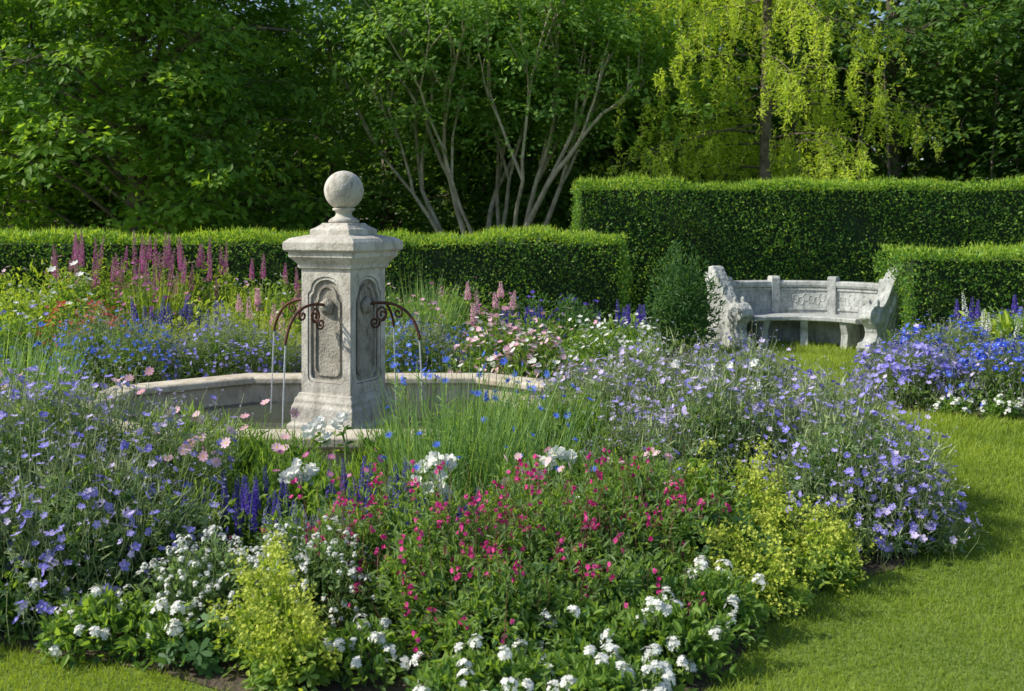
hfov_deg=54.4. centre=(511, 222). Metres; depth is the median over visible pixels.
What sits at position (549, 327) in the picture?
perennial foliage
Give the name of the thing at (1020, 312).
blue geranium clump
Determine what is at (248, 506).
blue salvia
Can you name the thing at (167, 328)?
lady mantle
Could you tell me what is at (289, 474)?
white rose
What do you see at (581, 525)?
magenta salvia
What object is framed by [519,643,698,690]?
white verbena
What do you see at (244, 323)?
lady mantle
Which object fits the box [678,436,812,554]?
lady mantle
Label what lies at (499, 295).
pink foxglove
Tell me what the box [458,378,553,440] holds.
cosmos foliage
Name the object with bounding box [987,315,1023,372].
perennial foliage
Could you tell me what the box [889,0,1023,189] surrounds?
woodland tree
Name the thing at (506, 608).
magenta salvia
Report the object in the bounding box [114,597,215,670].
white verbena
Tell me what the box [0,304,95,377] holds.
perennial foliage
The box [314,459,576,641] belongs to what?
magenta salvia
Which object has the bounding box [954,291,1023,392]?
white foxglove
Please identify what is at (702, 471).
perennial foliage
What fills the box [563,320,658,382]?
white rose bush
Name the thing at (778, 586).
lady mantle
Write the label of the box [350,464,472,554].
perennial foliage
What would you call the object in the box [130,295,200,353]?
purple delphinium
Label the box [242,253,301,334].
pink foxglove
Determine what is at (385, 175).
woodland tree
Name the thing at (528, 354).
pink rose bush
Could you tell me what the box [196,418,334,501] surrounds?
cosmos foliage
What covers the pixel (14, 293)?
perennial foliage
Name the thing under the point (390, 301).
perennial foliage
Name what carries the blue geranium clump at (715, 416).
on the flower bed soil at (232, 679)
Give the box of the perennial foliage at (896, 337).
[875,324,957,367]
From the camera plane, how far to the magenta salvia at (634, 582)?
3.89 m
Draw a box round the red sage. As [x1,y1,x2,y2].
[16,297,138,371]
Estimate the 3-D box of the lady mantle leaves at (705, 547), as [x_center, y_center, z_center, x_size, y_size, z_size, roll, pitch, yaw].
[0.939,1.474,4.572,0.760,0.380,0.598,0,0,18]
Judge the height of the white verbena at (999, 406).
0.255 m
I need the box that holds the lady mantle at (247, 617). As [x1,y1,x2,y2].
[203,530,328,676]
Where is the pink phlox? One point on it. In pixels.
(145, 289)
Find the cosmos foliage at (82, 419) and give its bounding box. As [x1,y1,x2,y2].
[23,386,130,448]
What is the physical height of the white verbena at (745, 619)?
0.312 m
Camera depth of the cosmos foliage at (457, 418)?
5.95 m
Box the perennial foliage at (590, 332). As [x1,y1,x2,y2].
[546,315,660,374]
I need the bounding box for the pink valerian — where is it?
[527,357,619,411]
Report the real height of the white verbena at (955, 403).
0.224 m
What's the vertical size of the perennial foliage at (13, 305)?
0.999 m
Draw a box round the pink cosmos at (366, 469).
[270,449,384,510]
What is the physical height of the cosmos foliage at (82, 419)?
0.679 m
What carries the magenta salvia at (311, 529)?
on the flower bed soil at (232, 679)
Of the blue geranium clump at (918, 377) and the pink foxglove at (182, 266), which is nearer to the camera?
the blue geranium clump at (918, 377)
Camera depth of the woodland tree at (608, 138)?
32.52 m
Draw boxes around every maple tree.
[0,0,89,242]
[0,0,406,243]
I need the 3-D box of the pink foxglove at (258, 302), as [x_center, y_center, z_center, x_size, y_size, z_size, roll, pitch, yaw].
[-2.786,1.193,11.253,0.938,0.917,0.367,0,0,17]
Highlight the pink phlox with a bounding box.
[103,271,188,337]
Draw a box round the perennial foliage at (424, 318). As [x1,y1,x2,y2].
[385,294,488,357]
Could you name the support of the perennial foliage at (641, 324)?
on the flower bed soil at (232, 679)
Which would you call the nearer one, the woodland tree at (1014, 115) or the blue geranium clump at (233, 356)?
the blue geranium clump at (233, 356)
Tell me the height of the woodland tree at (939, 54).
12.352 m
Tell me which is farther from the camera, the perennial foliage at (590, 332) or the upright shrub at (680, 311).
the upright shrub at (680, 311)
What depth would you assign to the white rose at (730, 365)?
6.43 m
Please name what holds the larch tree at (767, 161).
on the ground at (1008, 674)
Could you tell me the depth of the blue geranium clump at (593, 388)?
6.36 m
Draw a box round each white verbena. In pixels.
[0,561,69,646]
[33,585,204,670]
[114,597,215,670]
[312,613,417,690]
[385,633,568,690]
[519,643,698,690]
[539,596,667,666]
[596,586,753,688]
[668,555,770,649]
[929,393,976,416]
[976,393,1023,420]
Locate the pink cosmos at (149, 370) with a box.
[0,366,164,459]
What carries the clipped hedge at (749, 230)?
on the ground at (1008, 674)
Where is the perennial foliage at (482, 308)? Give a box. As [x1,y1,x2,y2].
[401,278,518,345]
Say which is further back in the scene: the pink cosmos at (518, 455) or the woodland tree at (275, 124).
the woodland tree at (275, 124)
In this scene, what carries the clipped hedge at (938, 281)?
on the ground at (1008, 674)
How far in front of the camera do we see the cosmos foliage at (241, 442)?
5.54 m
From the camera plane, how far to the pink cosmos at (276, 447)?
5.28 m
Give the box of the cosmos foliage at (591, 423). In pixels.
[496,384,626,480]
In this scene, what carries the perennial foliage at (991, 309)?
on the flower bed soil at (924, 407)
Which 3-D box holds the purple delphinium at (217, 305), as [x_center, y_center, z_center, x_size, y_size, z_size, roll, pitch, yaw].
[-3.266,1.263,11.236,0.494,0.802,0.474,0,0,0]
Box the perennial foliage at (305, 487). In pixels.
[270,471,382,531]
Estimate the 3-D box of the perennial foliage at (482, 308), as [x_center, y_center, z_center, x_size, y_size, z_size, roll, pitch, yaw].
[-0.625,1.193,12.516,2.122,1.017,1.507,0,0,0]
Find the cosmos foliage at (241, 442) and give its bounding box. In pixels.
[146,404,270,514]
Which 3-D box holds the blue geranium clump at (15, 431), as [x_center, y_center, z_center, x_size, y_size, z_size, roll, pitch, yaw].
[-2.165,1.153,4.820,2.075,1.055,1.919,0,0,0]
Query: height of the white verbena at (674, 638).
0.307 m
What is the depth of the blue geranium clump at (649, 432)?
5.48 m
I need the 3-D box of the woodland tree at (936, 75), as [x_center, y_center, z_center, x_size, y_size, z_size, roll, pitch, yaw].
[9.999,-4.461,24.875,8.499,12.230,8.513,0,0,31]
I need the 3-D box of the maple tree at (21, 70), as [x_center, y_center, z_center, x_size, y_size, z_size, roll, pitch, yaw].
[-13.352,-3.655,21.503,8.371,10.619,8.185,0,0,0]
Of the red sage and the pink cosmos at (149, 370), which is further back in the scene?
the red sage
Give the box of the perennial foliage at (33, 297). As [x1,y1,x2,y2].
[0,255,127,330]
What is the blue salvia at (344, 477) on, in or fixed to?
on the flower bed soil at (232, 679)
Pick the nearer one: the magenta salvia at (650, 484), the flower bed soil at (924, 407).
the magenta salvia at (650, 484)
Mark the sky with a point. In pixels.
(872, 11)
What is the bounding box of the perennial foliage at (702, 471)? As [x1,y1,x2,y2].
[625,453,763,560]
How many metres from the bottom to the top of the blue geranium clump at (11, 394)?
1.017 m
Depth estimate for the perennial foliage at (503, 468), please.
4.86 m
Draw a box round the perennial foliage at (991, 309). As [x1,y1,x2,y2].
[939,306,1023,346]
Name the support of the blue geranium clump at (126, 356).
on the flower bed soil at (232, 679)
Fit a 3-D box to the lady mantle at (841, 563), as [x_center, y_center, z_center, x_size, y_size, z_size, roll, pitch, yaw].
[1.349,1.463,4.562,0.804,0.409,0.501,0,0,0]
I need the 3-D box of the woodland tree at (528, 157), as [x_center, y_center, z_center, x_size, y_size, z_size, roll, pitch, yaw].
[-0.026,-3.960,28.803,7.670,11.227,8.097,0,0,-9]
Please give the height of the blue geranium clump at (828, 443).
0.843 m
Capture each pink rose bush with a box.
[443,306,545,377]
[488,323,579,380]
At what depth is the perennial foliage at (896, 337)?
10.80 m
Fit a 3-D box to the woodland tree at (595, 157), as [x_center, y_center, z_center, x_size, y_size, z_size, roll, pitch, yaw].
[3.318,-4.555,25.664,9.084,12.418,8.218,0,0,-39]
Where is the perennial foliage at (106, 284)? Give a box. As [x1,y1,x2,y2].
[83,256,205,324]
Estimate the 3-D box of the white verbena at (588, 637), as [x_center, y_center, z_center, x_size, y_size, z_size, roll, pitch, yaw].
[0.335,1.523,3.643,0.490,0.282,0.395,0,0,0]
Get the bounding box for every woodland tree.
[0,0,265,242]
[0,6,76,227]
[8,10,128,230]
[147,40,376,228]
[153,0,408,242]
[224,0,556,242]
[300,0,709,243]
[394,2,632,243]
[461,0,823,227]
[475,4,701,230]
[614,1,907,189]
[692,1,886,176]
[706,0,1023,189]
[808,0,1023,189]
[865,0,1023,183]
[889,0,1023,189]
[983,28,1023,178]
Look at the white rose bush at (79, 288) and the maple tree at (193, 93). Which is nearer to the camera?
the white rose bush at (79, 288)
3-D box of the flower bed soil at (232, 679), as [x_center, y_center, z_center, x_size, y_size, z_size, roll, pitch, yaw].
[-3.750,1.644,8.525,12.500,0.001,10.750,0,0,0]
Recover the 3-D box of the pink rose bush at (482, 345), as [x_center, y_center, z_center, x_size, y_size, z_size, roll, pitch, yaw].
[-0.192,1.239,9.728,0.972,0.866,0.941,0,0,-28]
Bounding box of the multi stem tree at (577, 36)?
[221,0,776,243]
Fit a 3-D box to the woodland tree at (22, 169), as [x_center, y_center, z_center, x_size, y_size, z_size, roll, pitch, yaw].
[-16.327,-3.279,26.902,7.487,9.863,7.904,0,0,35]
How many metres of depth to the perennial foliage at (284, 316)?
11.49 m
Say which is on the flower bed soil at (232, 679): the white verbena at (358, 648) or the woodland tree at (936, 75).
the white verbena at (358, 648)
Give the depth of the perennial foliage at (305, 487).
4.82 m
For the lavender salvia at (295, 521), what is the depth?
4.52 m
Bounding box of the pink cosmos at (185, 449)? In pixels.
[107,426,240,552]
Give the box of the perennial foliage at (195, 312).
[154,291,278,345]
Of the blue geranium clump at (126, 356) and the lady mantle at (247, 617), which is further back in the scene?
the blue geranium clump at (126, 356)
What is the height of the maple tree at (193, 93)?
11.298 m
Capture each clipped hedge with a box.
[0,222,634,338]
[568,171,1023,326]
[869,238,1023,344]
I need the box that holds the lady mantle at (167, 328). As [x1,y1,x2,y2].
[137,314,195,375]
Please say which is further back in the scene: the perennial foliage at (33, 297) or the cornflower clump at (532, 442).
the perennial foliage at (33, 297)
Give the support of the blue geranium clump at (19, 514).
on the flower bed soil at (232, 679)
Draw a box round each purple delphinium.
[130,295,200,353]
[200,300,233,340]
[497,304,550,344]
[597,300,647,339]
[949,294,1021,335]
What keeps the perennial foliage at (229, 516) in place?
on the flower bed soil at (232, 679)
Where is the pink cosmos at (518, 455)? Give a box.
[500,446,686,529]
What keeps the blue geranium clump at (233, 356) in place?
on the flower bed soil at (232, 679)
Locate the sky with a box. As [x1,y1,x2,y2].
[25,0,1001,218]
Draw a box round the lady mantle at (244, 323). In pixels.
[176,295,280,375]
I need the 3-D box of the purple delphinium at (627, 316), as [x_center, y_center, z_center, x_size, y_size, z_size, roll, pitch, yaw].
[1.444,1.310,12.361,0.676,0.710,0.729,0,0,45]
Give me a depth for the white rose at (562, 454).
4.93 m
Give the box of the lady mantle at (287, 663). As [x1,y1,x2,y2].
[146,582,343,690]
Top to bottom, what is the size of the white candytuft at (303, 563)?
0.422 m
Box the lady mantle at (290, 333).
[254,317,301,372]
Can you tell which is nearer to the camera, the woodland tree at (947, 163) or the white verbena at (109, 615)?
the white verbena at (109, 615)
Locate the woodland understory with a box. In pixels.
[0,0,1019,243]
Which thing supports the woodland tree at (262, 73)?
on the ground at (1008, 674)
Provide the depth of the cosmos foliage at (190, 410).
5.97 m
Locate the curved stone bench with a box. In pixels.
[704,265,900,353]
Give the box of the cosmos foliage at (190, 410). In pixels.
[113,397,228,461]
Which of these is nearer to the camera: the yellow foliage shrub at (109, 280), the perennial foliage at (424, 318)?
the perennial foliage at (424, 318)
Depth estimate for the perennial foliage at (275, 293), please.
12.45 m
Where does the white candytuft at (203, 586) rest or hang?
on the flower bed soil at (232, 679)
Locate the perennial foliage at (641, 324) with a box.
[570,310,673,359]
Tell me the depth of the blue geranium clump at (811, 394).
5.93 m
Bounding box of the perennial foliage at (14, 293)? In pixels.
[0,274,33,317]
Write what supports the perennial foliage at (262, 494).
on the flower bed soil at (232, 679)
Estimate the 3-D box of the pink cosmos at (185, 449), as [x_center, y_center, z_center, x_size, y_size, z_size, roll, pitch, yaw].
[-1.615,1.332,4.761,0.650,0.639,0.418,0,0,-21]
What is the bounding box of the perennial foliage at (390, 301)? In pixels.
[290,283,423,334]
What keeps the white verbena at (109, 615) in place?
on the flower bed soil at (232, 679)
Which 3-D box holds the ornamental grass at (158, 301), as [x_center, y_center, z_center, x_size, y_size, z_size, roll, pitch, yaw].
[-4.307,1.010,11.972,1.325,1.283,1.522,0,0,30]
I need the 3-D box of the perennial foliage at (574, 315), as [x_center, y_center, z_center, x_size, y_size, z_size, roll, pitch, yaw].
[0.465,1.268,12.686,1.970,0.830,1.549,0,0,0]
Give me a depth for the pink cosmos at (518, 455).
4.74 m
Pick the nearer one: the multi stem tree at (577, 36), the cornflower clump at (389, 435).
the cornflower clump at (389, 435)
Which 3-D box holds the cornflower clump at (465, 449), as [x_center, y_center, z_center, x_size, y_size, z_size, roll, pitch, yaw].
[-0.342,1.089,5.335,1.309,1.146,1.249,0,0,0]
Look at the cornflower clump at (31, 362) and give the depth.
7.86 m
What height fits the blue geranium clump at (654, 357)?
1.055 m
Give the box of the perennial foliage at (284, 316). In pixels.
[264,296,301,351]
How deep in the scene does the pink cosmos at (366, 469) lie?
4.99 m
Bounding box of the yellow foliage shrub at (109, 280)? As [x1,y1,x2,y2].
[63,258,140,316]
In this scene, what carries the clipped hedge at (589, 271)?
on the ground at (1008, 674)
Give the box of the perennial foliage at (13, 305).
[0,283,107,365]
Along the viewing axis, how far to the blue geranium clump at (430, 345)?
10.01 m
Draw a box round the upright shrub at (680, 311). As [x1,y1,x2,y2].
[640,239,729,355]
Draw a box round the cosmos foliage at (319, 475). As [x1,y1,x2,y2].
[252,446,388,520]
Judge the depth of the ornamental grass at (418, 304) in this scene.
11.87 m
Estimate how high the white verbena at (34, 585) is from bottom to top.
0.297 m
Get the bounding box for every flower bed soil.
[0,341,935,690]
[847,382,1023,420]
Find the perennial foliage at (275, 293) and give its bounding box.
[233,272,301,335]
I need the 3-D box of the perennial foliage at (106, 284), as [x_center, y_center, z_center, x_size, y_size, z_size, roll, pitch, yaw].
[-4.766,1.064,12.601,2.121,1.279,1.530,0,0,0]
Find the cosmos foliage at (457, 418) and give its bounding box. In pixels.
[414,389,548,493]
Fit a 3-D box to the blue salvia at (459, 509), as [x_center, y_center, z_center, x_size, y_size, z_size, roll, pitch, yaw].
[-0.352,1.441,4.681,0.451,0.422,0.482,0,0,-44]
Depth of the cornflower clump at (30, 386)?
7.12 m
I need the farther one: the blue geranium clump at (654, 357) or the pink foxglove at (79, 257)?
the pink foxglove at (79, 257)
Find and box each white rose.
[276,412,354,510]
[406,451,459,522]
[526,445,578,521]
[668,357,761,440]
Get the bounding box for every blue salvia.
[196,465,296,567]
[326,456,416,554]
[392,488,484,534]
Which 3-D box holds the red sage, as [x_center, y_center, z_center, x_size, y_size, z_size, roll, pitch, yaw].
[-4.699,1.251,10.921,1.419,0.893,0.965,0,0,0]
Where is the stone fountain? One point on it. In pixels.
(343, 258)
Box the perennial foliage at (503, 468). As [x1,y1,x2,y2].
[469,448,598,570]
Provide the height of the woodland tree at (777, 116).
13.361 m
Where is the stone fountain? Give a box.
[64,171,557,476]
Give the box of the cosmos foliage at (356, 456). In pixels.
[334,410,476,489]
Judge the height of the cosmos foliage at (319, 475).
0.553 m
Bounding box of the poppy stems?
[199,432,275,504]
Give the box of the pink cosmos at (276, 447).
[153,399,301,492]
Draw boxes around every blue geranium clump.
[0,347,252,592]
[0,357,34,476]
[0,413,234,643]
[0,453,84,613]
[23,304,196,396]
[149,310,301,380]
[385,310,493,372]
[528,339,661,488]
[557,387,730,496]
[569,319,774,457]
[614,345,825,503]
[655,319,834,435]
[734,355,958,475]
[737,372,988,560]
[808,431,985,565]
[847,329,994,412]
[862,308,1012,394]
[937,329,1023,416]
[973,300,1023,362]
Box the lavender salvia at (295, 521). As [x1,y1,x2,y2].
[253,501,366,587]
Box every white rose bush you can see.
[34,260,107,346]
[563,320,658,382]
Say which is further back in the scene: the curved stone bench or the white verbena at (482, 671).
the curved stone bench
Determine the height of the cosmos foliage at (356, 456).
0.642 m
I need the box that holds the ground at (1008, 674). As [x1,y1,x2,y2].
[0,242,1023,690]
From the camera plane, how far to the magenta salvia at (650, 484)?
4.57 m
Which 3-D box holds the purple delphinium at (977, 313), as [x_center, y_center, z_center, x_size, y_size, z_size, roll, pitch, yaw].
[5.242,1.213,10.802,0.960,0.895,0.829,0,0,0]
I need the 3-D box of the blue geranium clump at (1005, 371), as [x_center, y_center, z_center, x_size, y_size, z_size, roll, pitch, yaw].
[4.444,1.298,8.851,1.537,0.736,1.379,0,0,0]
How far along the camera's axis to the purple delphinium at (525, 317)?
12.08 m
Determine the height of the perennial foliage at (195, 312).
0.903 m
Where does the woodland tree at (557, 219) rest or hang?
on the ground at (1008, 674)
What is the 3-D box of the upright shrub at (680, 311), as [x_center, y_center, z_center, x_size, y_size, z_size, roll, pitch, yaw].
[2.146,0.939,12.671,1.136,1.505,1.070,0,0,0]
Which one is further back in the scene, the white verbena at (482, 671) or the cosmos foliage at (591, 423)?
the cosmos foliage at (591, 423)
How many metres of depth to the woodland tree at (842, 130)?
33.45 m
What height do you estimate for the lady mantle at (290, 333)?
0.659 m
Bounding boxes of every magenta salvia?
[215,471,383,616]
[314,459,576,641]
[336,512,620,685]
[457,450,711,617]
[522,430,755,578]
[551,528,766,657]
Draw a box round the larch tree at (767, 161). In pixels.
[588,0,970,189]
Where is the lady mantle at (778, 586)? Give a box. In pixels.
[658,500,830,620]
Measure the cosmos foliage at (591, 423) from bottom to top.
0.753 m
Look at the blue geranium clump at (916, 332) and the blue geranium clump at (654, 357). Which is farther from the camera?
the blue geranium clump at (916, 332)
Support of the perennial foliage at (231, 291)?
on the flower bed soil at (232, 679)
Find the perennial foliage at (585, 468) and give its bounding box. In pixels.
[543,448,681,534]
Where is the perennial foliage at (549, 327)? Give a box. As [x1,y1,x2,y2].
[483,307,609,370]
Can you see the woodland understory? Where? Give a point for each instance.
(376, 225)
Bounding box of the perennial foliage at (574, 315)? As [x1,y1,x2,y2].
[485,290,615,346]
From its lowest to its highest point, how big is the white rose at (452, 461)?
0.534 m
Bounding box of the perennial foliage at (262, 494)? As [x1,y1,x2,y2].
[198,464,300,549]
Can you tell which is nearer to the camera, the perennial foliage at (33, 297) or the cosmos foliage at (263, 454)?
the cosmos foliage at (263, 454)
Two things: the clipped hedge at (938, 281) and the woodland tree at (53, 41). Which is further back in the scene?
the woodland tree at (53, 41)
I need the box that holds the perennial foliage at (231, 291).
[148,258,284,331]
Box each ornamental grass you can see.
[93,262,209,346]
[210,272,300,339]
[385,258,476,354]
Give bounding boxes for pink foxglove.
[48,230,175,327]
[146,235,228,327]
[234,288,301,347]
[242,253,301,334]
[462,281,519,350]
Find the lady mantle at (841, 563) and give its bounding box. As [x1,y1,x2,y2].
[725,490,881,597]
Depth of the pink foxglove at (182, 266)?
12.50 m
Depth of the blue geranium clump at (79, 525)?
4.17 m
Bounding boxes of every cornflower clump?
[0,311,102,408]
[0,354,56,412]
[333,340,571,517]
[366,403,608,530]
[446,370,610,519]
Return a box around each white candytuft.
[116,525,286,635]
[216,515,389,633]
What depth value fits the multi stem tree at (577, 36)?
18.67 m
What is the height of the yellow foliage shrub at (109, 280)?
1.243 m
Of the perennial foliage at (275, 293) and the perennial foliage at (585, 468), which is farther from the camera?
the perennial foliage at (275, 293)
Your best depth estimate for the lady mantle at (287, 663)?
3.51 m
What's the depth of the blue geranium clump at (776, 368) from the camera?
7.02 m
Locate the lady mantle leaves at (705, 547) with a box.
[637,504,800,601]
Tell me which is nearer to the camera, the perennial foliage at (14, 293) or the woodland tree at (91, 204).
the perennial foliage at (14, 293)
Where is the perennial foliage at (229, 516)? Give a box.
[131,476,263,579]
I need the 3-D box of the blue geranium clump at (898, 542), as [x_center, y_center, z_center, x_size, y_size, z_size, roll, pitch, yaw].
[1.922,1.389,5.111,0.859,0.569,0.875,0,0,0]

